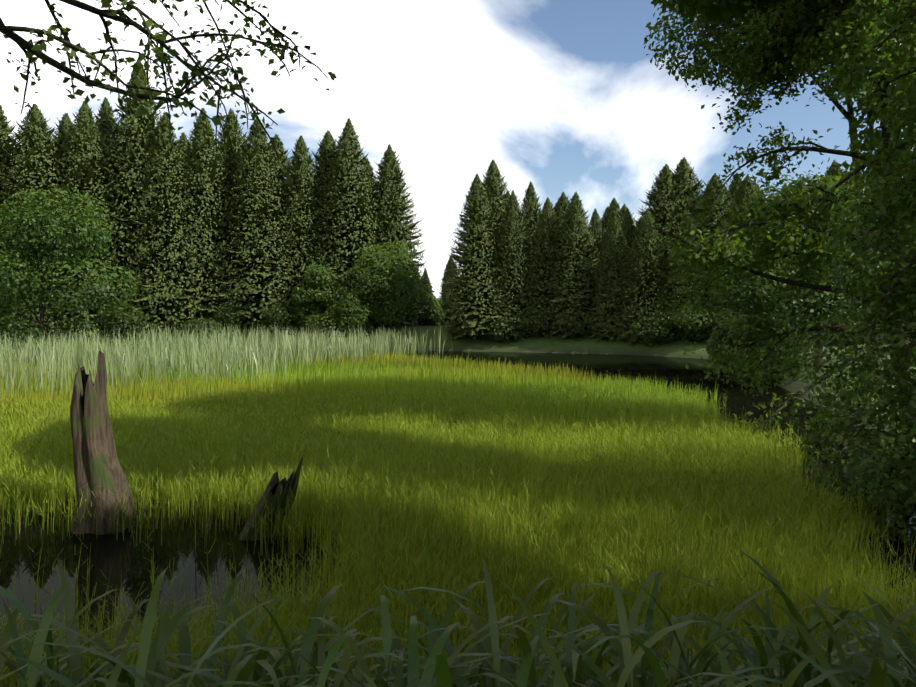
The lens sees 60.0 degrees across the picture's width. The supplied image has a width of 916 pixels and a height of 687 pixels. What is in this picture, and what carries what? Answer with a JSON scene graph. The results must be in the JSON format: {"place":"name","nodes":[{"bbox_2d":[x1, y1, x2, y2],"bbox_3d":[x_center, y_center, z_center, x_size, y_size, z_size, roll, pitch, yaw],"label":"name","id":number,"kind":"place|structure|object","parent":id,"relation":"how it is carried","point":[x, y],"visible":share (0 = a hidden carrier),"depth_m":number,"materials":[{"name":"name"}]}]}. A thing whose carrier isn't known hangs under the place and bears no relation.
{"place":"outdoors","nodes":[
{"label":"outdoors","id":0,"kind":"place"},
{"bbox_2d":[0,342,915,686],"bbox_3d":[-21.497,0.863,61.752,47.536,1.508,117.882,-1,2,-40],"label":"marsh grass","id":1,"kind":"structure","parent":0,"point":[374,372],"depth_m":12.38,"materials":[{"name":"green plant"}]},
{"bbox_2d":[0,351,915,672],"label":"pond water","id":2,"kind":"structure","parent":0,"point":[120,563],"depth_m":11.34,"materials":[{"name":"black liquid"}]},
{"bbox_2d":[0,322,451,399],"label":"reed bed","id":3,"kind":"object","parent":2,"relation":"in","point":[161,348],"visible":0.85,"depth_m":48.53,"materials":[{"name":"green plant"}]},
{"bbox_2d":[0,0,915,299],"label":"sky","id":4,"kind":"structure","parent":0,"point":[566,96],"materials":[{"name":"white"}]},
{"bbox_2d":[2,310,915,444],"bbox_3d":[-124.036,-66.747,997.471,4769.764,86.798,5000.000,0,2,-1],"label":"ground","id":5,"kind":"structure","parent":0,"point":[584,345],"depth_m":82.26,"materials":[{"name":"green plant"}]},
{"bbox_2d":[0,106,19,314],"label":"spruce tree","id":6,"kind":"object","parent":5,"relation":"on","point":[5,131],"visible":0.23,"depth_m":97.95,"materials":[{"name":"green plant"}]},
{"bbox_2d":[0,250,47,345],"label":"tree","id":7,"kind":"object","parent":5,"relation":"on","point":[18,309],"visible":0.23,"depth_m":79.18,"materials":[{"name":"green plant"}]},
{"bbox_2d":[0,104,92,341],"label":"spruce tree","id":8,"kind":"object","parent":5,"relation":"on","point":[33,171],"visible":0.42,"depth_m":94.96,"materials":[{"name":"green plant"}]},
{"bbox_2d":[48,113,75,325],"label":"spruce tree","id":9,"kind":"object","parent":5,"relation":"on","point":[62,128],"visible":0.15,"depth_m":99.86,"materials":[{"name":"green plant"}]},
{"bbox_2d":[0,186,141,350],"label":"tree","id":10,"kind":"object","parent":5,"relation":"on","point":[38,230],"visible":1,"depth_m":69.33,"materials":[{"name":"green plant"}]},
{"bbox_2d":[45,101,128,337],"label":"spruce tree","id":11,"kind":"object","parent":5,"relation":"on","point":[87,175],"visible":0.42,"depth_m":96.07,"materials":[{"name":"green plant"}]},
{"bbox_2d":[77,311,119,334],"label":"bush","id":12,"kind":"object","parent":5,"relation":"on","point":[91,323],"visible":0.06,"depth_m":96.24,"materials":[{"name":"green plant"}]},
{"bbox_2d":[70,349,139,534],"bbox_3d":[-5.522,1.680,12.380,1.278,3.284,1.229,-1,2,-35],"label":"dead tree stump","id":13,"kind":"object","parent":5,"relation":"on","point":[96,463],"visible":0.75,"depth_m":12.17,"materials":[{"name":"brown wood"}]},
{"bbox_2d":[93,97,122,302],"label":"spruce tree","id":14,"kind":"object","parent":5,"relation":"on","point":[106,115],"visible":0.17,"depth_m":101.88,"materials":[{"name":"green plant"}]},
{"bbox_2d":[93,303,147,348],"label":"bush","id":15,"kind":"object","parent":5,"relation":"on","point":[121,317],"visible":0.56,"depth_m":74.11,"materials":[{"name":"green plant"}]},
{"bbox_2d":[87,59,187,320],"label":"spruce tree","id":16,"kind":"object","parent":5,"relation":"on","point":[133,147],"visible":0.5,"depth_m":96.41,"materials":[{"name":"green plant"}]},
{"bbox_2d":[130,303,155,336],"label":"bush","id":17,"kind":"object","parent":5,"relation":"on","point":[146,317],"visible":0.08,"depth_m":96.08,"materials":[{"name":"green plant"}]},
{"bbox_2d":[117,112,210,335],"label":"spruce tree","id":18,"kind":"object","parent":5,"relation":"on","point":[165,160],"visible":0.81,"depth_m":95.19,"materials":[{"name":"green plant"}]},
{"bbox_2d":[0,0,336,164],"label":"tree","id":19,"kind":"object","parent":5,"relation":"on","point":[30,49],"visible":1,"depth_m":5.75,"materials":[{"name":"green plant"}]},
{"bbox_2d":[177,132,192,231],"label":"spruce tree","id":20,"kind":"object","parent":5,"relation":"on","point":[184,141],"visible":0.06,"depth_m":104.40,"materials":[{"name":"green plant"}]},
{"bbox_2d":[162,303,209,331],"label":"bush","id":21,"kind":"object","parent":5,"relation":"on","point":[179,322],"visible":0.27,"depth_m":95.50,"materials":[{"name":"green plant"}]},
{"bbox_2d":[163,108,241,322],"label":"spruce tree","id":22,"kind":"object","parent":5,"relation":"on","point":[202,166],"visible":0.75,"depth_m":96.97,"materials":[{"name":"green plant"}]},
{"bbox_2d":[181,318,227,343],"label":"bush","id":23,"kind":"object","parent":5,"relation":"on","point":[203,323],"visible":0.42,"depth_m":84.21,"materials":[{"name":"green plant"}]},
{"bbox_2d":[198,108,247,316],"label":"spruce tree","id":24,"kind":"object","parent":5,"relation":"on","point":[231,138],"visible":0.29,"depth_m":100.23,"materials":[{"name":"green plant"}]},
{"bbox_2d":[209,302,261,338],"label":"bush","id":25,"kind":"object","parent":5,"relation":"on","point":[223,320],"visible":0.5,"depth_m":95.15,"materials":[{"name":"green plant"}]},
{"bbox_2d":[210,118,301,328],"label":"spruce tree","id":26,"kind":"object","parent":5,"relation":"on","point":[256,201],"visible":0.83,"depth_m":96.24,"materials":[{"name":"green plant"}]},
{"bbox_2d":[237,134,290,308],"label":"spruce tree","id":27,"kind":"object","parent":5,"relation":"on","point":[284,159],"visible":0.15,"depth_m":102.17,"materials":[{"name":"green plant"}]},
{"bbox_2d":[239,454,303,540],"bbox_3d":[-2.989,2.493,11.833,1.374,1.689,0.613,0,2,-1],"label":"dead tree stump","id":28,"kind":"object","parent":5,"relation":"on","point":[272,491],"visible":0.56,"depth_m":11.70,"materials":[{"name":"brown wood"}]},
{"bbox_2d":[258,297,300,340],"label":"bush","id":29,"kind":"object","parent":5,"relation":"on","point":[278,316],"visible":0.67,"depth_m":94.63,"materials":[{"name":"green plant"}]},
{"bbox_2d":[267,135,331,330],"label":"spruce tree","id":30,"kind":"object","parent":5,"relation":"on","point":[298,199],"visible":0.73,"depth_m":97.44,"materials":[{"name":"green plant"}]},
{"bbox_2d":[291,263,349,334],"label":"bush","id":31,"kind":"object","parent":5,"relation":"on","point":[320,278],"visible":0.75,"depth_m":93.88,"materials":[{"name":"green plant"}]},
{"bbox_2d":[289,130,364,324],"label":"spruce tree","id":32,"kind":"object","parent":5,"relation":"on","point":[324,152],"visible":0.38,"depth_m":99.10,"materials":[{"name":"green plant"}]},
{"bbox_2d":[307,118,386,331],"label":"spruce tree","id":33,"kind":"object","parent":5,"relation":"on","point":[349,184],"visible":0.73,"depth_m":96.59,"materials":[{"name":"green plant"}]},
{"bbox_2d":[323,290,376,336],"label":"bush","id":34,"kind":"object","parent":5,"relation":"on","point":[353,309],"visible":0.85,"depth_m":92.83,"materials":[{"name":"green plant"}]},
{"bbox_2d":[361,158,379,323],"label":"spruce tree","id":35,"kind":"object","parent":5,"relation":"on","point":[370,170],"visible":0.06,"depth_m":102.58,"materials":[{"name":"green plant"}]},
{"bbox_2d":[342,241,433,327],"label":"bush","id":36,"kind":"object","parent":5,"relation":"on","point":[383,276],"visible":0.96,"depth_m":94.03,"materials":[{"name":"green plant"}]},
{"bbox_2d":[359,144,432,325],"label":"spruce tree","id":37,"kind":"object","parent":5,"relation":"on","point":[391,217],"visible":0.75,"depth_m":98.97,"materials":[{"name":"green plant"}]},
{"bbox_2d":[416,268,432,311],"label":"spruce tree","id":38,"kind":"object","parent":5,"relation":"on","point":[426,275],"visible":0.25,"depth_m":139.41,"materials":[{"name":"green plant"}]},
{"bbox_2d":[420,278,433,307],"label":"spruce tree","id":39,"kind":"object","parent":5,"relation":"on","point":[432,295],"visible":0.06,"depth_m":121.51,"materials":[{"name":"green plant"}]},
{"bbox_2d":[415,294,445,325],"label":"bush","id":40,"kind":"object","parent":5,"relation":"on","point":[434,306],"visible":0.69,"depth_m":104.59,"materials":[{"name":"green plant"}]},
{"bbox_2d":[436,298,452,323],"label":"bush","id":41,"kind":"object","parent":5,"relation":"on","point":[444,306],"visible":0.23,"depth_m":111.17,"materials":[{"name":"green plant"}]},
{"bbox_2d":[439,257,459,307],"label":"spruce tree","id":42,"kind":"object","parent":5,"relation":"on","point":[443,293],"visible":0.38,"depth_m":397.26,"materials":[{"name":"green plant"}]},
{"bbox_2d":[96,645,804,686],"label":"fine bank grass","id":43,"kind":"structure","parent":5,"relation":"on","point":[594,674],"depth_m":2.32,"materials":[{"name":"green plant"}]},
{"bbox_2d":[0,545,915,686],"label":"bank grass plants","id":44,"kind":"object","parent":5,"relation":"on","point":[869,669],"visible":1,"depth_m":2.35,"materials":[{"name":"green plant"}]},
{"bbox_2d":[446,311,491,337],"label":"bush","id":45,"kind":"object","parent":5,"relation":"on","point":[452,330],"visible":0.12,"depth_m":89.94,"materials":[{"name":"green plant"}]},
{"bbox_2d":[439,174,509,340],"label":"spruce tree","id":46,"kind":"object","parent":5,"relation":"on","point":[474,257],"visible":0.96,"depth_m":87.34,"materials":[{"name":"green plant"}]},
{"bbox_2d":[454,159,526,314],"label":"spruce tree","id":47,"kind":"object","parent":5,"relation":"on","point":[493,186],"visible":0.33,"depth_m":91.54,"materials":[{"name":"green plant"}]},
{"bbox_2d":[470,314,527,342],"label":"bush","id":48,"kind":"object","parent":5,"relation":"on","point":[506,329],"visible":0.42,"depth_m":86.20,"materials":[{"name":"green plant"}]},
{"bbox_2d":[483,190,537,342],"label":"spruce tree","id":49,"kind":"object","parent":5,"relation":"on","point":[513,261],"visible":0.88,"depth_m":86.67,"materials":[{"name":"green plant"}]},
{"bbox_2d":[521,181,541,310],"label":"spruce tree","id":50,"kind":"object","parent":5,"relation":"on","point":[531,204],"visible":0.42,"depth_m":91.87,"materials":[{"name":"green plant"}]},
{"bbox_2d":[509,307,559,335],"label":"bush","id":51,"kind":"object","parent":5,"relation":"on","point":[534,323],"visible":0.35,"depth_m":85.05,"materials":[{"name":"green plant"}]},
{"bbox_2d":[517,197,566,337],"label":"spruce tree","id":52,"kind":"object","parent":5,"relation":"on","point":[546,233],"visible":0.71,"depth_m":85.76,"materials":[{"name":"green plant"}]},
{"bbox_2d":[552,192,570,292],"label":"spruce tree","id":53,"kind":"object","parent":5,"relation":"on","point":[562,203],"visible":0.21,"depth_m":91.06,"materials":[{"name":"green plant"}]},
{"bbox_2d":[542,191,604,338],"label":"spruce tree","id":54,"kind":"object","parent":5,"relation":"on","point":[577,266],"visible":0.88,"depth_m":83.70,"materials":[{"name":"green plant"}]},
{"bbox_2d":[549,306,605,339],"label":"bush","id":55,"kind":"object","parent":5,"relation":"on","point":[587,327],"visible":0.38,"depth_m":82.87,"materials":[{"name":"green plant"}]},
{"bbox_2d":[584,208,606,311],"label":"spruce tree","id":56,"kind":"object","parent":5,"relation":"on","point":[595,224],"visible":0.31,"depth_m":87.21,"materials":[{"name":"green plant"}]},
{"bbox_2d":[598,207,608,227],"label":"spruce tree","id":57,"kind":"object","parent":5,"relation":"on","point":[603,215],"visible":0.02,"depth_m":139.22,"materials":[{"name":"green plant"}]},
{"bbox_2d":[601,198,619,238],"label":"spruce tree","id":58,"kind":"object","parent":5,"relation":"on","point":[613,206],"visible":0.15,"depth_m":132.86,"materials":[{"name":"green plant"}]},
{"bbox_2d":[588,215,633,340],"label":"spruce tree","id":59,"kind":"object","parent":5,"relation":"on","point":[612,261],"visible":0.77,"depth_m":81.10,"materials":[{"name":"green plant"}]},
{"bbox_2d":[602,215,621,257],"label":"spruce tree","id":60,"kind":"object","parent":5,"relation":"on","point":[619,219],"visible":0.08,"depth_m":104.62,"materials":[{"name":"green plant"}]},
{"bbox_2d":[599,302,638,337],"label":"bush","id":61,"kind":"object","parent":5,"relation":"on","point":[620,317],"visible":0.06,"depth_m":80.48,"materials":[{"name":"green plant"}]},
{"bbox_2d":[608,204,635,232],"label":"spruce tree","id":62,"kind":"object","parent":5,"relation":"on","point":[623,209],"visible":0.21,"depth_m":107.31,"materials":[{"name":"green plant"}]},
{"bbox_2d":[620,208,637,282],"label":"spruce tree","id":63,"kind":"object","parent":5,"relation":"on","point":[627,226],"visible":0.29,"depth_m":86.31,"materials":[{"name":"green plant"}]},
{"bbox_2d":[610,209,674,346],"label":"spruce tree","id":64,"kind":"object","parent":5,"relation":"on","point":[644,274],"visible":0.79,"depth_m":78.89,"materials":[{"name":"green plant"}]},
{"bbox_2d":[630,164,694,252],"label":"spruce tree","id":65,"kind":"object","parent":5,"relation":"on","point":[664,181],"visible":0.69,"depth_m":83.99,"materials":[{"name":"green plant"}]},
{"bbox_2d":[658,220,676,304],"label":"spruce tree","id":66,"kind":"object","parent":5,"relation":"on","point":[664,224],"visible":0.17,"depth_m":83.22,"materials":[{"name":"green plant"}]},
{"bbox_2d":[630,303,705,345],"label":"bush","id":67,"kind":"object","parent":5,"relation":"on","point":[661,332],"visible":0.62,"depth_m":75.58,"materials":[{"name":"green plant"}]},
{"bbox_2d":[652,157,705,251],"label":"spruce tree","id":68,"kind":"object","parent":5,"relation":"on","point":[683,175],"visible":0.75,"depth_m":83.80,"materials":[{"name":"green plant"}]},
{"bbox_2d":[651,210,716,339],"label":"spruce tree","id":69,"kind":"object","parent":5,"relation":"on","point":[673,293],"visible":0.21,"depth_m":77.22,"materials":[{"name":"green plant"}]},
{"bbox_2d":[672,305,736,344],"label":"bush","id":70,"kind":"object","parent":5,"relation":"on","point":[706,326],"visible":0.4,"depth_m":73.10,"materials":[{"name":"green plant"}]},
{"bbox_2d":[701,218,717,304],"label":"spruce tree","id":71,"kind":"object","parent":5,"relation":"on","point":[708,225],"visible":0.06,"depth_m":81.40,"materials":[{"name":"green plant"}]},
{"bbox_2d":[692,173,734,247],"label":"spruce tree","id":72,"kind":"object","parent":5,"relation":"on","point":[710,186],"visible":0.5,"depth_m":81.67,"materials":[{"name":"green plant"}]},
{"bbox_2d":[716,305,733,326],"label":"bush","id":73,"kind":"object","parent":5,"relation":"on","point":[719,313],"depth_m":71.45,"materials":[{"name":"green plant"}]},
{"bbox_2d":[705,220,745,316],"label":"spruce tree","id":74,"kind":"object","parent":5,"relation":"on","point":[716,304],"visible":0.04,"depth_m":75.60,"materials":[{"name":"green plant"}]},
{"bbox_2d":[727,172,742,199],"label":"spruce tree","id":75,"kind":"object","parent":5,"relation":"on","point":[735,186],"visible":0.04,"depth_m":88.52,"materials":[{"name":"green plant"}]},
{"bbox_2d":[715,174,765,265],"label":"spruce tree","id":76,"kind":"object","parent":5,"relation":"on","point":[748,190],"visible":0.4,"depth_m":77.13,"materials":[{"name":"green plant"}]},
{"bbox_2d":[705,318,793,373],"bbox_3d":[18.282,0.799,50.385,4.063,4.842,6.536,-1,2,-27],"label":"bank shrub","id":77,"kind":"object","parent":5,"relation":"on","point":[713,341],"visible":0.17,"depth_m":50.23,"materials":[{"name":"green plant"}]},
{"bbox_2d":[724,301,801,337],"bbox_3d":[20.956,-0.457,55.187,5.043,5.266,5.579,0,2,-1],"label":"bank shrub","id":78,"kind":"object","parent":5,"relation":"on","point":[737,314],"visible":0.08,"depth_m":53.96,"materials":[{"name":"green plant"}]},
{"bbox_2d":[725,311,804,385],"bbox_3d":[16.304,0.493,41.489,4.385,4.552,5.120,0,2,-1],"label":"bank shrub","id":79,"kind":"object","parent":5,"relation":"on","point":[737,331],"visible":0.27,"depth_m":40.79,"materials":[{"name":"green plant"}]},
{"bbox_2d":[626,0,915,465],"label":"tree","id":80,"kind":"object","parent":5,"relation":"on","point":[794,44],"visible":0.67,"depth_m":19.44,"materials":[{"name":"green plant"}]},
{"bbox_2d":[643,1,913,406],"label":"tree","id":81,"kind":"object","parent":5,"relation":"on","point":[701,23],"visible":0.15,"depth_m":26.47,"materials":[{"name":"green plant"}]},
{"bbox_2d":[707,171,871,350],"bbox_3d":[19.388,-4.296,46.601,8.835,11.441,9.596,0,2,-1],"label":"tree","id":82,"kind":"object","parent":5,"relation":"on","point":[779,193],"visible":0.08,"depth_m":46.24,"materials":[{"name":"green plant"}]},
{"bbox_2d":[710,175,885,371],"bbox_3d":[16.799,-3.273,38.597,8.460,9.764,7.885,0,2,-1],"label":"tree","id":83,"kind":"object","parent":5,"relation":"on","point":[812,309],"visible":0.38,"depth_m":37.44,"materials":[{"name":"green plant"}]},
{"bbox_2d":[732,214,875,353],"bbox_3d":[24.226,-4.382,56.775,10.676,11.036,11.334,0,2,-1],"label":"tree","id":84,"kind":"object","parent":5,"relation":"on","point":[812,344],"visible":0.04,"depth_m":55.84,"materials":[{"name":"green plant"}]},
{"bbox_2d":[801,331,835,345],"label":"bush","id":85,"kind":"object","parent":5,"relation":"on","point":[804,338],"depth_m":68.80,"materials":[{"name":"green plant"}]},
{"bbox_2d":[727,0,915,543],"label":"tree","id":86,"kind":"object","parent":5,"relation":"on","point":[887,287],"visible":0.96,"depth_m":11.31,"materials":[{"name":"green plant"}]},
{"bbox_2d":[824,160,843,179],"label":"spruce tree","id":87,"kind":"object","parent":5,"relation":"on","point":[830,171],"visible":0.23,"depth_m":82.89,"materials":[{"name":"green plant"}]},
{"bbox_2d":[824,300,879,345],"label":"bush","id":88,"kind":"object","parent":5,"relation":"on","point":[855,324],"visible":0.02,"depth_m":68.04,"materials":[{"name":"green plant"}]},
{"bbox_2d":[830,172,879,277],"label":"spruce tree","id":89,"kind":"object","parent":5,"relation":"on","point":[843,176],"depth_m":71.18,"materials":[{"name":"green plant"}]},
{"bbox_2d":[877,223,913,337],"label":"spruce tree","id":90,"kind":"object","parent":5,"relation":"on","point":[888,313],"depth_m":77.21,"materials":[{"name":"green plant"}]}
]}

